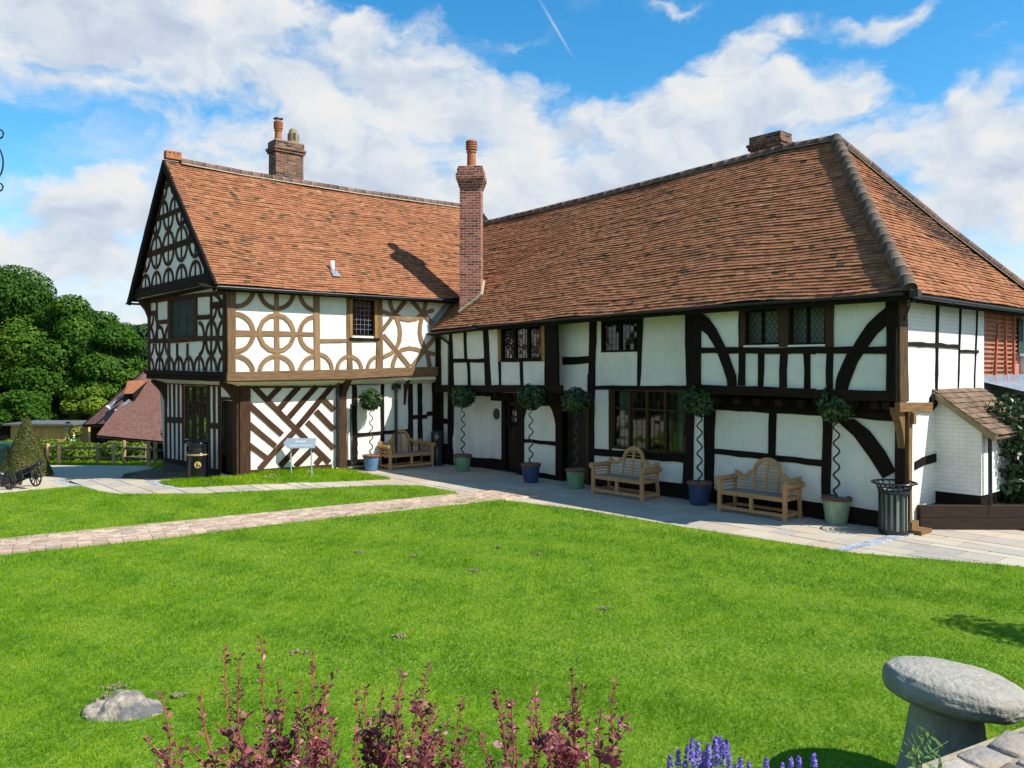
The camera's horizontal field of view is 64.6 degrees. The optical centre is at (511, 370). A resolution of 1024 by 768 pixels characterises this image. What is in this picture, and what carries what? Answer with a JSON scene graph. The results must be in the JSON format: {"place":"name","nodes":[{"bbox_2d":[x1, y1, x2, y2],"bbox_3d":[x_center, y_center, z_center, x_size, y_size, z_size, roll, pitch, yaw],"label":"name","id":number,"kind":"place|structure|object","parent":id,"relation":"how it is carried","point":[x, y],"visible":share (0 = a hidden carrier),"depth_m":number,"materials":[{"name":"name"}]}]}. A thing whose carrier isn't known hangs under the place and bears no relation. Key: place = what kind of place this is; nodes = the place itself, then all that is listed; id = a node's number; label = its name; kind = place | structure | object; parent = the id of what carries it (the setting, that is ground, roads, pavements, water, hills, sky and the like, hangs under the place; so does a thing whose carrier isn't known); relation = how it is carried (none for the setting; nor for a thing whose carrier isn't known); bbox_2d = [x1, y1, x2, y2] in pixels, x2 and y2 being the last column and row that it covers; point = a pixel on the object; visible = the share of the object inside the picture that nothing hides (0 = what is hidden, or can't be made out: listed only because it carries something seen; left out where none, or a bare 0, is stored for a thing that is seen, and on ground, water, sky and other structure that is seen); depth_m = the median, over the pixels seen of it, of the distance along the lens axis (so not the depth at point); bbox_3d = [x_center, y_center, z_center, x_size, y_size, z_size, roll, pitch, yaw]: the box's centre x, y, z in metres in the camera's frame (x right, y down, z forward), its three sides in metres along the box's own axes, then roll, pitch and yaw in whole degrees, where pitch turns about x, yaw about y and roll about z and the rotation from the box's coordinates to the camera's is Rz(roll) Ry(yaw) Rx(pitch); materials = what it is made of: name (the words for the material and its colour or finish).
{"place":"outdoors","nodes":[
{"label":"outdoors","id":0,"kind":"place"},
{"bbox_2d":[0,465,154,492],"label":"gravel drive","id":1,"kind":"structure","parent":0,"point":[66,473],"depth_m":23.44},
{"bbox_2d":[0,442,21,469],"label":"wheeled bin","id":2,"kind":"object","parent":1,"relation":"on","point":[5,447],"visible":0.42,"depth_m":22.95,"materials":[{"name":"green plastic"}]},
{"bbox_2d":[0,471,22,484],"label":"garden cannon","id":3,"kind":"object","parent":1,"relation":"on","point":[2,474],"visible":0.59,"depth_m":19.86,"materials":[{"name":"metal"}]},
{"bbox_2d":[0,461,43,489],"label":"garden cannon","id":4,"kind":"object","parent":1,"relation":"on","point":[20,475],"visible":1,"depth_m":19.47,"materials":[{"name":"metal"}]},
{"bbox_2d":[32,460,161,467],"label":"grass","id":5,"kind":"structure","parent":0,"point":[158,465],"depth_m":29.36,"materials":[{"name":"green plant"}]},
{"bbox_2d":[49,464,161,469],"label":"verge","id":6,"kind":"structure","parent":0,"point":[102,464],"depth_m":29.30,"materials":[{"name":"green plant"}]},
{"bbox_2d":[29,437,82,460],"bbox_3d":[-19.055,3.402,33.615,2.425,1.174,2.048,0,0,0],"label":"shrub","id":7,"kind":"object","parent":6,"relation":"on","point":[53,452],"visible":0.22,"depth_m":33.23,"materials":[{"name":"green plant"}]},
{"bbox_2d":[56,440,129,461],"bbox_3d":[-17.034,3.365,33.162,2.662,1.060,1.829,0,0,0],"label":"shrub","id":8,"kind":"object","parent":6,"relation":"on","point":[82,452],"visible":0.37,"depth_m":32.72,"materials":[{"name":"green plant"}]},
{"bbox_2d":[104,440,151,461],"bbox_3d":[-15.405,3.273,32.454,2.197,1.007,1.181,0,0,15],"label":"shrub","id":9,"kind":"object","parent":6,"relation":"on","point":[130,452],"visible":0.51,"depth_m":32.09,"materials":[{"name":"green plant"}]},
{"bbox_2d":[0,483,458,540],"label":"lawn","id":10,"kind":"structure","parent":0,"point":[145,506],"depth_m":16.98,"materials":[{"name":"green plant"}]},
{"bbox_2d":[0,489,537,554],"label":"brick path","id":11,"kind":"structure","parent":0,"point":[124,534],"depth_m":14.95,"materials":[{"name":"beige brick"}]},
{"bbox_2d":[158,466,389,487],"bbox_3d":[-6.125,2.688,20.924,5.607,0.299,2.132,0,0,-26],"label":"grass","id":12,"kind":"structure","parent":0,"point":[224,479],"depth_m":20.77,"materials":[{"name":"green plant"}]},
{"bbox_2d":[283,438,315,474],"bbox_3d":[-5.620,2.287,21.408,0.841,0.985,0.215,0,0,0],"label":"garden sign","id":13,"kind":"object","parent":12,"relation":"on","point":[291,443],"visible":1,"depth_m":21.40,"materials":[{"name":"metal"}]},
{"bbox_2d":[72,469,585,483],"bbox_3d":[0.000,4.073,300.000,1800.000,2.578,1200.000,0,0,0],"label":"ground","id":14,"kind":"structure","parent":0,"point":[129,475],"depth_m":23.79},
{"bbox_2d":[0,438,13,441],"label":"shrub","id":15,"kind":"object","parent":14,"relation":"on","point":[9,440],"visible":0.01,"depth_m":34.02,"materials":[{"name":"green plant"}]},
{"bbox_2d":[0,416,53,476],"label":"clipped yew","id":16,"kind":"object","parent":14,"relation":"on","point":[28,441],"visible":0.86,"depth_m":22.38,"materials":[{"name":"green plant"}]},
{"bbox_2d":[0,264,57,393],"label":"oak tree","id":17,"kind":"object","parent":14,"relation":"on","point":[25,300],"visible":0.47,"depth_m":54.68,"materials":[{"name":"green plant"}]},
{"bbox_2d":[0,389,57,424],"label":"oak tree","id":18,"kind":"object","parent":14,"relation":"on","point":[17,406],"visible":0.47,"depth_m":47.70,"materials":[{"name":"green plant"}]},
{"bbox_2d":[0,420,89,443],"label":"timber shed","id":19,"kind":"structure","parent":14,"relation":"on","point":[58,430],"depth_m":43.97,"materials":[{"name":"brown wood"}]},
{"bbox_2d":[2,293,143,419],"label":"oak tree","id":20,"kind":"object","parent":14,"relation":"on","point":[73,323],"visible":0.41,"depth_m":53.34,"materials":[{"name":"green plant"}]},
{"bbox_2d":[64,426,81,441],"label":"flowering shrub","id":21,"kind":"object","parent":14,"relation":"on","point":[73,437],"visible":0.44,"depth_m":43.20,"materials":[{"name":"green plant"}]},
{"bbox_2d":[59,386,107,419],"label":"oak tree","id":22,"kind":"object","parent":14,"relation":"on","point":[87,400],"visible":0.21,"depth_m":48.31,"materials":[{"name":"green plant"}]},
{"bbox_2d":[24,440,163,466],"bbox_3d":[-18.469,3.537,32.296,17.560,2.308,2.489,0,0,38],"label":"post and rail fence","id":23,"kind":"object","parent":14,"relation":"on","point":[146,448],"visible":0.66,"depth_m":29.23,"materials":[{"name":"brown wood"}]},
{"bbox_2d":[55,324,146,419],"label":"oak tree","id":24,"kind":"object","parent":14,"relation":"on","point":[100,364],"visible":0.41,"depth_m":52.42,"materials":[{"name":"green plant"}]},
{"bbox_2d":[82,367,163,461],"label":"barn","id":25,"kind":"structure","parent":14,"relation":"on","point":[130,411],"depth_m":40.90,"materials":[{"name":"tile"}]},
{"bbox_2d":[79,426,87,442],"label":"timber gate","id":26,"kind":"structure","parent":25,"relation":"attached to","point":[83,437],"depth_m":43.98,"materials":[{"name":"brown wood"}]},
{"bbox_2d":[120,322,134,329],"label":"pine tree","id":27,"kind":"object","parent":14,"relation":"on","point":[126,324],"visible":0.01,"depth_m":64.99,"materials":[{"name":"green plant"}]},
{"bbox_2d":[130,323,147,359],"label":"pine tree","id":28,"kind":"object","parent":14,"relation":"on","point":[141,329],"visible":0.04,"depth_m":62.98,"materials":[{"name":"green plant"}]},
{"bbox_2d":[134,336,147,360],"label":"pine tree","id":29,"kind":"object","parent":14,"relation":"on","point":[143,356],"visible":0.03,"depth_m":58.46,"materials":[{"name":"green plant"}]},
{"bbox_2d":[143,692,186,767],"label":"barberry bush","id":30,"kind":"object","parent":14,"relation":"on","point":[164,757],"visible":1,"depth_m":3.22,"materials":[{"name":"red plant"}]},
{"bbox_2d":[127,470,227,479],"bbox_3d":[-9.830,2.963,22.847,2.072,0.499,6.506,0,0,-38],"label":"planting bed","id":31,"kind":"object","parent":14,"relation":"on","point":[152,474],"visible":0.48,"depth_m":22.40,"materials":[{"name":"soil"}]},
{"bbox_2d":[186,440,208,478],"bbox_3d":[-8.250,2.346,21.250,0.578,1.005,0.578,0,0,0],"label":"litter bin","id":32,"kind":"object","parent":31,"relation":"on","point":[197,456],"visible":0.94,"depth_m":21.03,"materials":[{"name":"black metal"}]},
{"bbox_2d":[181,635,342,767],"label":"barberry bush","id":33,"kind":"object","parent":14,"relation":"on","point":[317,747],"visible":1,"depth_m":3.29,"materials":[{"name":"purple plant"}]},
{"bbox_2d":[125,117,563,475],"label":"timber framed house","id":34,"kind":"structure","parent":14,"relation":"on","point":[281,302],"depth_m":22.79,"materials":[{"name":"paint"}]},
{"bbox_2d":[185,385,206,439],"bbox_3d":[-9.001,1.225,23.152,0.087,1.570,1.780,0,0,-41],"label":"window","id":35,"kind":"structure","parent":34,"relation":"in","point":[196,405],"depth_m":23.22,"materials":[{"name":"black glass"}]},
{"bbox_2d":[226,401,232,473],"bbox_3d":[-7.396,1.790,21.473,0.052,1.920,0.872,0,0,-41],"label":"door","id":36,"kind":"structure","parent":34,"relation":"in","point":[229,408],"depth_m":21.58,"materials":[{"name":"wood"}]},
{"bbox_2d":[353,299,373,335],"bbox_3d":[-4.193,-1.485,22.758,0.710,1.010,0.087,0,0,-41],"label":"window","id":37,"kind":"structure","parent":34,"relation":"in","point":[356,300],"depth_m":22.80,"materials":[{"name":"black glass"}]},
{"bbox_2d":[332,662,472,767],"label":"barberry bush","id":38,"kind":"object","parent":14,"relation":"on","point":[386,758],"visible":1,"depth_m":3.44,"materials":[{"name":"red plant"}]},
{"bbox_2d":[478,668,632,767],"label":"barberry bush","id":39,"kind":"object","parent":14,"relation":"on","point":[561,752],"visible":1,"depth_m":3.34,"materials":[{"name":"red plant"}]},
{"bbox_2d":[666,735,731,767],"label":"lavender plant","id":40,"kind":"object","parent":14,"relation":"on","point":[720,749],"visible":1,"depth_m":3.53,"materials":[{"name":"purple plant"}]},
{"bbox_2d":[426,130,1023,535],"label":"timber framed house","id":41,"kind":"structure","parent":14,"relation":"on","point":[767,288],"depth_m":17.62,"materials":[{"name":"paint"}]},
{"bbox_2d":[507,426,515,469],"bbox_3d":[0.196,2.220,22.910,0.983,1.260,1.133,0,0,0],"label":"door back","id":42,"kind":"structure","parent":41,"relation":"in","point":[507,426],"depth_m":23.29,"materials":[{"name":"black wood"}]},
{"bbox_2d":[507,401,516,468],"bbox_3d":[0.173,1.835,22.820,0.112,1.910,0.907,0,0,-41],"label":"door","id":43,"kind":"structure","parent":41,"relation":"in","point":[512,438],"depth_m":23.05,"materials":[{"name":"wood"}]},
{"bbox_2d":[501,327,541,359],"bbox_3d":[0.268,-0.750,21.562,0.087,0.960,1.670,0,0,-41],"label":"window","id":44,"kind":"structure","parent":41,"relation":"in","point":[503,331],"depth_m":21.65,"materials":[{"name":"black glass"}]},
{"bbox_2d":[564,407,566,478],"bbox_3d":[1.799,1.750,20.726,0.852,2.200,0.982,0,0,0],"label":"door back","id":45,"kind":"structure","parent":41,"relation":"in","point":[565,413],"depth_m":21.19,"materials":[{"name":"black wood"}]},
{"bbox_2d":[567,410,585,481],"bbox_3d":[1.735,1.795,20.684,0.112,2.050,0.912,0,0,-41],"label":"door","id":46,"kind":"structure","parent":41,"relation":"in","point":[580,418],"depth_m":20.76,"materials":[{"name":"wood"}]},
{"bbox_2d":[601,318,637,351],"bbox_3d":[2.604,-0.845,19.465,0.087,0.810,1.180,0,0,-41],"label":"window","id":47,"kind":"structure","parent":41,"relation":"in","point":[619,326],"depth_m":19.45,"materials":[{"name":"black glass"}]},
{"bbox_2d":[611,389,683,452],"bbox_3d":[3.226,1.160,18.893,0.278,1.460,2.180,0,0,-41],"label":"window","id":48,"kind":"structure","parent":41,"relation":"in","point":[626,408],"depth_m":19.09,"materials":[{"name":"black glass"}]},
{"bbox_2d":[746,309,777,344],"bbox_3d":[4.996,-0.860,16.113,0.087,0.700,0.780,0,0,-41],"label":"window","id":49,"kind":"structure","parent":41,"relation":"in","point":[763,311],"depth_m":16.11,"materials":[{"name":"black glass"}]},
{"bbox_2d":[789,306,824,344],"bbox_3d":[5.628,-0.863,15.384,0.087,0.755,0.750,0,0,-41],"label":"window","id":50,"kind":"structure","parent":41,"relation":"in","point":[808,315],"depth_m":15.37,"materials":[{"name":"black glass"}]},
{"bbox_2d":[733,752,817,767],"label":"lavender plant","id":51,"kind":"object","parent":14,"relation":"on","point":[790,763],"visible":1,"depth_m":3.65,"materials":[{"name":"purple plant"}]},
{"bbox_2d":[0,498,1023,767],"bbox_3d":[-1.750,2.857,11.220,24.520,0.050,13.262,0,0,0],"label":"lawn","id":52,"kind":"structure","parent":0,"point":[492,622],"depth_m":8.59,"materials":[{"name":"green plant"}]},
{"bbox_2d":[0,129,3,191],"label":"iron sign bracket","id":53,"kind":"object","parent":52,"relation":"on","point":[1,137],"visible":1,"depth_m":8.00,"materials":[{"name":"black metal"}]},
{"bbox_2d":[81,689,162,721],"bbox_3d":[-3.225,2.827,6.722,0.704,0.327,0.410,0,0,0],"label":"rock","id":54,"kind":"object","parent":52,"relation":"on","point":[120,704],"visible":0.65,"depth_m":6.63,"materials":[{"name":"grey stone"}]},
{"bbox_2d":[95,545,614,700],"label":"worm casts","id":55,"kind":"object","parent":52,"relation":"on","point":[175,694],"visible":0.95,"depth_m":8.09,"materials":[{"name":"brown soil"}]},
{"bbox_2d":[882,656,1023,767],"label":"staddle stone","id":56,"kind":"object","parent":52,"relation":"on","point":[957,705],"visible":0.98,"depth_m":5.17,"materials":[{"name":"grey stone"}]},
{"bbox_2d":[915,727,1023,767],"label":"stone wall","id":57,"kind":"structure","parent":52,"relation":"on","point":[1005,749],"depth_m":4.05,"materials":[{"name":"grey stone"}]},
{"bbox_2d":[883,726,948,767],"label":"weed","id":58,"kind":"object","parent":57,"relation":"on","point":[917,752],"visible":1,"depth_m":3.88,"materials":[{"name":"green plant"}]},
{"bbox_2d":[0,0,1023,324],"label":"sky","id":59,"kind":"structure","parent":0,"point":[560,100],"materials":[{"name":"blue"}]},
{"bbox_2d":[69,463,1023,566],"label":"paving","id":60,"kind":"structure","parent":0,"point":[1004,547],"depth_m":16.13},
{"bbox_2d":[358,387,383,470],"bbox_3d":[-3.957,1.646,22.860,0.751,2.370,0.711,0,0,-31],"label":"potted bay tree","id":61,"kind":"object","parent":60,"relation":"on","point":[371,400],"visible":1,"depth_m":22.70,"materials":[{"name":"green plant"}]},
{"bbox_2d":[377,429,435,469],"bbox_3d":[-3.111,2.299,23.777,1.652,1.108,0.675,0,0,-41],"label":"garden bench","id":62,"kind":"object","parent":60,"relation":"on","point":[381,446],"visible":1,"depth_m":23.79,"materials":[{"name":"brown wood"}]},
{"bbox_2d":[431,430,442,465],"bbox_3d":[-2.265,2.325,24.389,0.400,1.050,0.400,0,0,0],"label":"smoking bin","id":63,"kind":"object","parent":60,"relation":"on","point":[436,436],"visible":0.92,"depth_m":24.24,"materials":[{"name":"metal"}]},
{"bbox_2d":[449,385,475,471],"bbox_3d":[-1.385,1.628,22.927,0.807,2.444,0.763,0,0,-38],"label":"potted bay tree","id":64,"kind":"object","parent":60,"relation":"on","point":[462,397],"visible":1,"depth_m":22.75,"materials":[{"name":"green plant"}]},
{"bbox_2d":[516,383,546,482],"bbox_3d":[0.478,1.583,20.644,0.778,2.534,0.851,0,0,-23],"label":"potted bay tree","id":65,"kind":"object","parent":60,"relation":"on","point":[531,397],"visible":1,"depth_m":20.46,"materials":[{"name":"green plant"}]},
{"bbox_2d":[560,386,591,488],"bbox_3d":[1.539,1.615,19.582,0.770,2.469,0.815,0,0,-17],"label":"potted bay tree","id":66,"kind":"object","parent":60,"relation":"on","point":[574,399],"visible":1,"depth_m":19.41,"materials":[{"name":"green plant"}]},
{"bbox_2d":[589,446,661,500],"bbox_3d":[2.578,2.299,18.397,0.675,1.108,1.652,0,0,-41],"label":"garden bench","id":67,"kind":"object","parent":60,"relation":"on","point":[641,480],"visible":1,"depth_m":18.40,"materials":[{"name":"brown wood"}]},
{"bbox_2d":[680,383,718,505],"bbox_3d":[3.977,1.558,17.187,0.868,2.584,0.794,0,0,-19],"label":"potted bay tree","id":68,"kind":"object","parent":60,"relation":"on","point":[698,403],"visible":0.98,"depth_m":17.01,"materials":[{"name":"green plant"}]},
{"bbox_2d":[714,457,805,521],"bbox_3d":[4.899,2.299,16.028,0.675,1.108,1.652,0,0,-41],"label":"garden bench","id":69,"kind":"object","parent":60,"relation":"on","point":[785,497],"visible":1,"depth_m":16.01,"materials":[{"name":"brown wood"}]},
{"bbox_2d":[812,388,857,524],"bbox_3d":[6.039,1.532,15.121,0.842,2.637,0.876,0,0,20],"label":"potted bay tree","id":70,"kind":"object","parent":60,"relation":"on","point":[835,411],"visible":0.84,"depth_m":14.94,"materials":[{"name":"green plant"}]},
{"bbox_2d":[870,479,917,535],"bbox_3d":[6.686,2.397,14.177,0.762,0.906,0.762,0,0,0],"label":"litter bin","id":71,"kind":"object","parent":60,"relation":"on","point":[893,510],"visible":1,"depth_m":13.99,"materials":[{"name":"grey metal"}]},
{"bbox_2d":[917,497,1023,529],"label":"raised bed","id":72,"kind":"object","parent":60,"relation":"on","point":[1003,515],"visible":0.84,"depth_m":14.48,"materials":[{"name":"wood"}]},
{"bbox_2d":[985,392,1023,503],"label":"creeper","id":73,"kind":"object","parent":72,"relation":"on","point":[1013,469],"visible":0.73,"depth_m":15.03,"materials":[{"name":"green plant"}]},
{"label":"paving bed","id":74,"kind":"structure","parent":0,"visible":0},
{"bbox_2d":[52,479,913,550],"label":"kerb setts","id":75,"kind":"structure","parent":74,"relation":"on","point":[843,548],"depth_m":13.61,"materials":[{"name":"stone"}]}
]}

